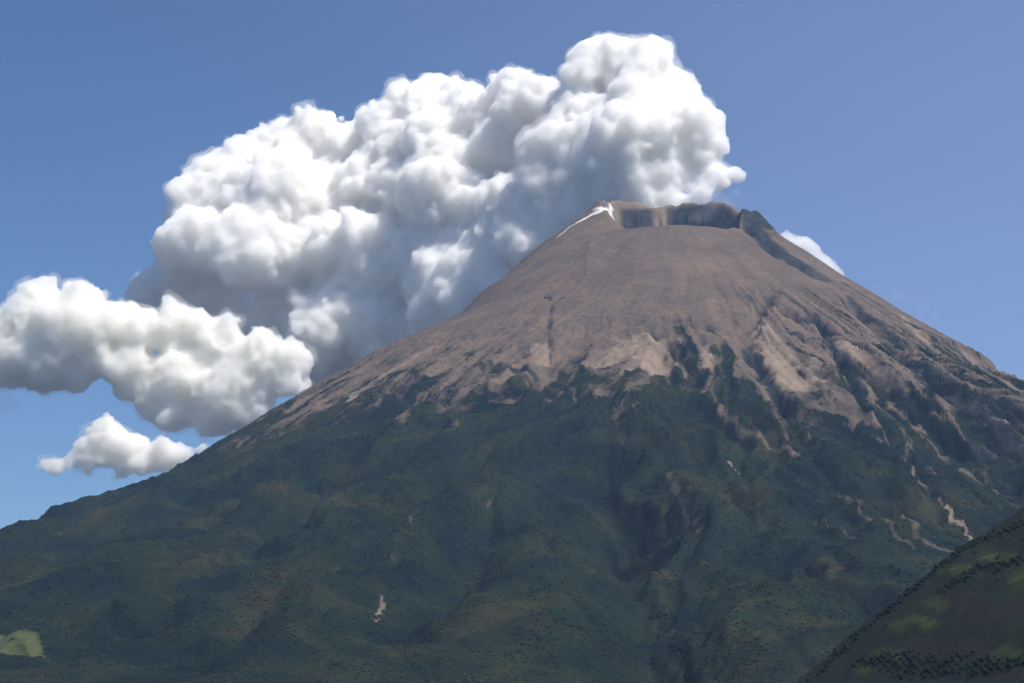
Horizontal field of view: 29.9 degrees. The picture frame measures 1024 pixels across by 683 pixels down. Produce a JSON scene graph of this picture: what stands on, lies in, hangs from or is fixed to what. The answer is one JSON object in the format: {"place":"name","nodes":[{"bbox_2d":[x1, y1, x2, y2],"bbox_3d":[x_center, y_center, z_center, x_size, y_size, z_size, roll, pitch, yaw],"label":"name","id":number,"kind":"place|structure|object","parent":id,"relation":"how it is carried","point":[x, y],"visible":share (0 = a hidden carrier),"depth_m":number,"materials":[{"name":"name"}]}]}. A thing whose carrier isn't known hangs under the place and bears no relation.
{"place":"outdoors","nodes":[
{"label":"outdoors","id":0,"kind":"place"},
{"bbox_2d":[0,200,1023,682],"bbox_3d":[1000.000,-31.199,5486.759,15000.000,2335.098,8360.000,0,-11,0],"label":"mountain","id":1,"kind":"structure","parent":0,"point":[602,286],"depth_m":5174.34,"materials":[{"name":"green plant"}]},
{"bbox_2d":[0,265,1023,682],"bbox_3d":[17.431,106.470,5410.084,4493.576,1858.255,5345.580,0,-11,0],"label":"forest","id":2,"kind":"object","parent":1,"relation":"on","point":[428,609],"visible":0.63,"depth_m":4450.26,"materials":[{"name":"green plant"}]},
{"bbox_2d":[0,0,1023,528],"label":"sky","id":3,"kind":"structure","parent":0,"point":[212,211],"materials":[{"name":"blue"}]},
{"bbox_2d":[797,506,1023,682],"bbox_3d":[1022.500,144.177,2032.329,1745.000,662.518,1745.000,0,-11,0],"label":"hill","id":4,"kind":"structure","parent":0,"point":[992,616],"depth_m":2083.43,"materials":[{"name":"green plant"}]},
{"bbox_2d":[807,518,1023,681],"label":"hedgerow","id":5,"kind":"object","parent":4,"relation":"on","point":[990,536],"visible":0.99,"depth_m":2257.10,"materials":[{"name":"green plant"}]},
{"bbox_2d":[822,538,1023,680],"bbox_3d":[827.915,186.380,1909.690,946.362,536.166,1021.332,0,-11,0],"label":"scrub","id":6,"kind":"object","parent":4,"relation":"on","point":[922,580],"visible":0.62,"depth_m":2179.18,"materials":[{"name":"green plant"}]},
{"bbox_2d":[846,649,1023,680],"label":"hedgerow","id":7,"kind":"object","parent":4,"relation":"on","point":[950,669],"visible":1,"depth_m":1954.03,"materials":[{"name":"green plant"}]},
{"bbox_2d":[937,552,1023,594],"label":"hedgerow","id":8,"kind":"object","parent":4,"relation":"on","point":[972,570],"visible":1,"depth_m":2141.11,"materials":[{"name":"green plant"}]}
]}

